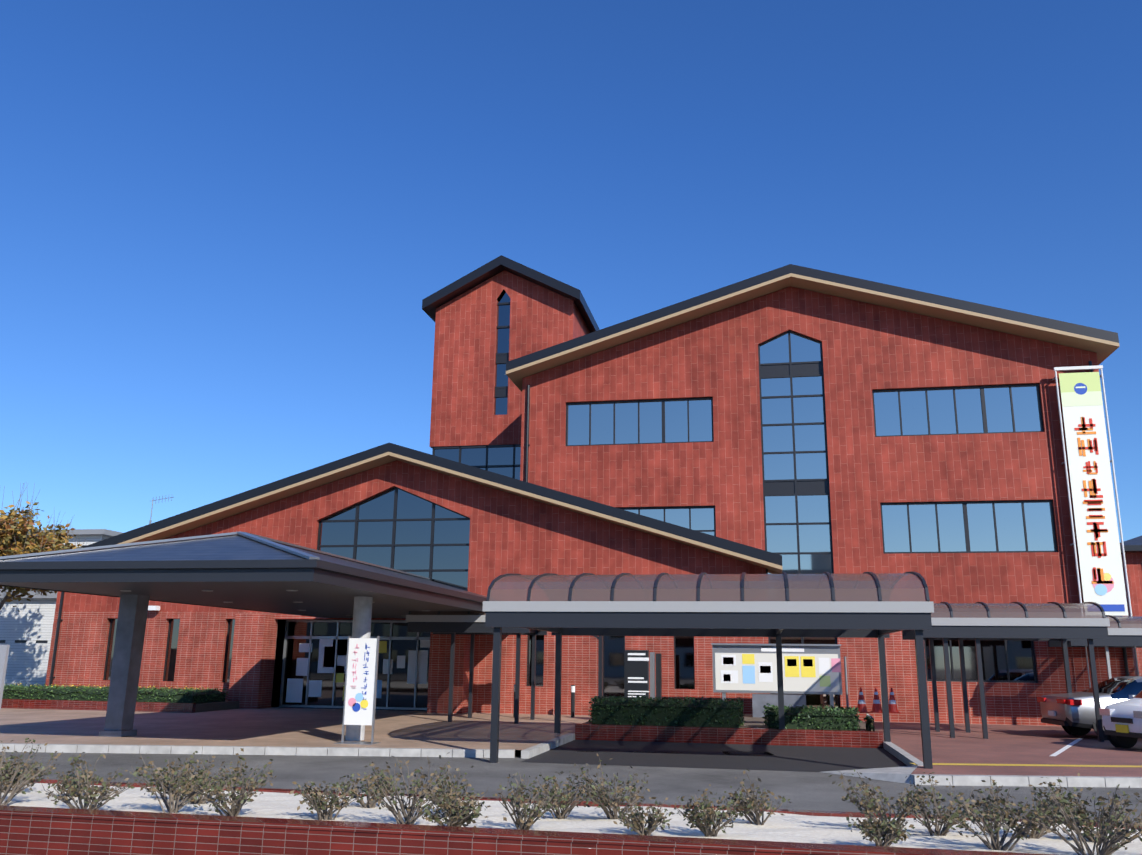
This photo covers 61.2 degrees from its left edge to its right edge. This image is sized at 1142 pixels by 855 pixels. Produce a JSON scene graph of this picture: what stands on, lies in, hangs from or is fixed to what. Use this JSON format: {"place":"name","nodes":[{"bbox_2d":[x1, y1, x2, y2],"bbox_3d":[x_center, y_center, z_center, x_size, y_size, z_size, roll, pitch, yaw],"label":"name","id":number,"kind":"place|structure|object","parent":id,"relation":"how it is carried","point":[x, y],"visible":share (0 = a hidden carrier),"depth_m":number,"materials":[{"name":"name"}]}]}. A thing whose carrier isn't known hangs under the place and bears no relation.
{"place":"outdoors","nodes":[
{"label":"outdoors","id":0,"kind":"place"},
{"bbox_2d":[0,645,9,709],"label":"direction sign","id":1,"kind":"object","parent":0,"point":[4,651],"visible":1,"depth_m":29.66,"materials":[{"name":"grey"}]},
{"bbox_2d":[0,529,121,685],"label":"building","id":2,"kind":"structure","parent":0,"point":[26,633],"depth_m":44.24,"materials":[{"name":"white paint"}]},
{"bbox_2d":[513,685,514,716],"bbox_3d":[-1.676,8.307,29.250,0.133,1.000,0.140,-2,-14,11],"label":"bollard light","id":3,"kind":"object","parent":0,"point":[514,702],"visible":0.15,"depth_m":29.20,"materials":[{"name":"black metal"}]},
{"bbox_2d":[0,750,1141,822],"bbox_3d":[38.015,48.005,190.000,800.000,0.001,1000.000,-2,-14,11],"label":"road","id":4,"kind":"structure","parent":0,"point":[805,790],"depth_m":15.57,"materials":[{"name":"grey asphalt"}]},
{"bbox_2d":[0,483,86,611],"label":"tree","id":5,"kind":"object","parent":4,"relation":"on","point":[16,538],"visible":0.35,"depth_m":36.68,"materials":[{"name":"brown plant"}]},
{"bbox_2d":[0,699,1141,787],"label":"pavements and kerbs","id":6,"kind":"object","parent":4,"relation":"on","point":[1015,755],"visible":0.94,"depth_m":21.08,"materials":[{"name":"tile"}]},
{"bbox_2d":[99,594,149,736],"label":"canopy column","id":7,"kind":"structure","parent":6,"relation":"on","point":[127,656],"depth_m":21.12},
{"bbox_2d":[0,531,486,618],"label":"entrance canopy","id":8,"kind":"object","parent":7,"relation":"on","point":[240,570],"depth_m":18.84,"materials":[{"name":"grey metal"}]},
{"bbox_2d":[333,636,380,744],"bbox_3d":[-4.373,5.453,20.059,0.820,2.196,0.500,-2,-14,11],"label":"standing sign","id":9,"kind":"object","parent":6,"relation":"on","point":[359,708],"visible":1,"depth_m":20.06,"materials":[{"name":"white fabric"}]},
{"bbox_2d":[345,596,372,740],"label":"canopy column","id":10,"kind":"structure","parent":6,"relation":"on","point":[362,617],"depth_m":21.01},
{"bbox_2d":[2,682,874,730],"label":"hedges","id":11,"kind":"object","parent":6,"relation":"on","point":[675,711],"visible":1,"depth_m":23.27,"materials":[{"name":"green plant"}]},
{"bbox_2d":[406,611,546,723],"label":"covered walkway","id":12,"kind":"structure","parent":6,"relation":"on","point":[455,623],"depth_m":27.22,"materials":[{"name":"grey metal"}]},
{"bbox_2d":[571,685,574,716],"bbox_3d":[0.057,8.449,29.752,0.133,1.000,0.140,-2,-14,11],"label":"bollard light","id":13,"kind":"object","parent":6,"relation":"on","point":[572,700],"visible":0.9,"depth_m":29.71,"materials":[{"name":"black metal"}]},
{"bbox_2d":[624,650,661,698],"bbox_3d":[2.110,7.239,27.265,1.249,1.841,0.598,6,-15,-22],"label":"monolith sign","id":14,"kind":"object","parent":6,"relation":"on","point":[636,673],"visible":0.67,"depth_m":27.18,"materials":[{"name":"black metal"}]},
{"bbox_2d":[482,571,933,768],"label":"covered walkway","id":15,"kind":"structure","parent":6,"relation":"on","point":[880,606],"depth_m":17.83,"materials":[{"name":"grey metal"}]},
{"bbox_2d":[711,643,841,716],"bbox_3d":[5.937,7.312,27.872,3.672,2.073,0.600,-2,-14,11],"label":"notice board","id":16,"kind":"object","parent":6,"relation":"on","point":[752,668],"visible":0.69,"depth_m":27.71,"materials":[{"name":"silver metal"}]},
{"bbox_2d":[844,657,848,708],"bbox_3d":[8.137,7.757,28.476,0.065,1.942,0.065,3,-14,-11],"label":"slender pole","id":17,"kind":"object","parent":6,"relation":"on","point":[846,682],"visible":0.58,"depth_m":28.51,"materials":[{"name":"silver metal"}]},
{"bbox_2d":[856,688,869,712],"bbox_3d":[8.387,7.874,27.873,0.380,0.700,0.380,-2,-14,11],"label":"traffic cone","id":18,"kind":"object","parent":6,"relation":"on","point":[861,705],"visible":1,"depth_m":27.77,"materials":[{"name":"red plastic"}]},
{"bbox_2d":[870,687,881,712],"bbox_3d":[8.886,7.926,28.075,0.380,0.700,0.380,-2,-14,11],"label":"traffic cone","id":19,"kind":"object","parent":6,"relation":"on","point":[876,707],"visible":1,"depth_m":27.97,"materials":[{"name":"red plastic"}]},
{"bbox_2d":[889,688,900,712],"bbox_3d":[9.225,7.833,27.714,0.380,0.700,0.380,-2,-14,11],"label":"traffic cone","id":20,"kind":"object","parent":6,"relation":"on","point":[893,708],"visible":0.96,"depth_m":27.61,"materials":[{"name":"red plastic"}]},
{"bbox_2d":[902,602,1109,741],"bbox_3d":[10.860,6.137,24.337,4.450,3.424,2.600,-2,-14,11],"label":"walkway canopy","id":21,"kind":"object","parent":6,"relation":"on","point":[977,622],"visible":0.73,"depth_m":23.49,"materials":[{"name":"grey metal"}]},
{"bbox_2d":[1037,676,1141,739],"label":"silver sedan","id":22,"kind":"object","parent":6,"relation":"on","point":[1069,713],"visible":0.71,"depth_m":23.50,"materials":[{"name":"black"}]},
{"bbox_2d":[1052,365,1138,687],"bbox_3d":[15.757,3.374,28.956,1.400,10.770,0.390,-2,-14,11],"label":"banner on frame","id":23,"kind":"object","parent":6,"relation":"on","point":[1099,550],"visible":0.98,"depth_m":29.13,"materials":[{"name":"white fabric"}]},
{"bbox_2d":[1099,690,1141,747],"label":"car","id":24,"kind":"object","parent":6,"relation":"on","point":[1122,723],"visible":1,"depth_m":20.72,"materials":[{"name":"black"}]},
{"bbox_2d":[0,779,1141,854],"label":"gravel bed","id":25,"kind":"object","parent":4,"relation":"on","point":[137,821],"depth_m":8.23,"materials":[{"name":"white gravel"},{"name":"red tile"}]},
{"bbox_2d":[0,738,1141,854],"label":"planter shrubs","id":26,"kind":"object","parent":25,"relation":"on","point":[189,787],"visible":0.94,"depth_m":8.86,"materials":[{"name":"green plant"}]},
{"bbox_2d":[594,636,602,697],"bbox_3d":[0.519,6.769,26.210,0.667,2.825,0.100,-2,-14,11],"label":"downspout","id":27,"kind":"object","parent":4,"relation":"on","point":[600,661],"visible":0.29,"depth_m":26.20,"materials":[{"name":"grey metal"}]},
{"bbox_2d":[1048,615,1141,678],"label":"walkway canopy","id":28,"kind":"object","parent":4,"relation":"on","point":[1124,631],"visible":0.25,"depth_m":26.26,"materials":[{"name":"grey metal"}]},
{"bbox_2d":[0,0,1141,542],"label":"sky","id":29,"kind":"structure","parent":0,"point":[227,226],"materials":[{"name":"blue"}]},
{"bbox_2d":[45,270,1135,725],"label":"building","id":30,"kind":"structure","parent":0,"point":[799,430],"depth_m":31.93,"materials":[{"name":"brick"}]},
{"bbox_2d":[49,255,1128,685],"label":"building roofs","id":31,"kind":"structure","parent":30,"relation":"attached to","point":[1101,343],"depth_m":32.49,"materials":[{"name":"black metal"}]},
{"bbox_2d":[148,606,159,610],"bbox_3d":[-14.730,6.388,34.124,0.370,0.160,0.317,-2,-14,11],"label":"light fixture","id":32,"kind":"object","parent":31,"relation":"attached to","point":[153,608],"visible":0.92,"depth_m":33.99,"materials":[{"name":"white plastic"}]},
{"bbox_2d":[149,496,172,523],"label":"antenna pole","id":33,"kind":"object","parent":31,"relation":"on","point":[150,520],"visible":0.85,"depth_m":66.94,"materials":[{"name":"silver metal"}]},
{"bbox_2d":[1120,536,1141,675],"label":"neighboring building","id":34,"kind":"structure","parent":0,"point":[1133,551],"depth_m":52.22,"materials":[{"name":"brick"}]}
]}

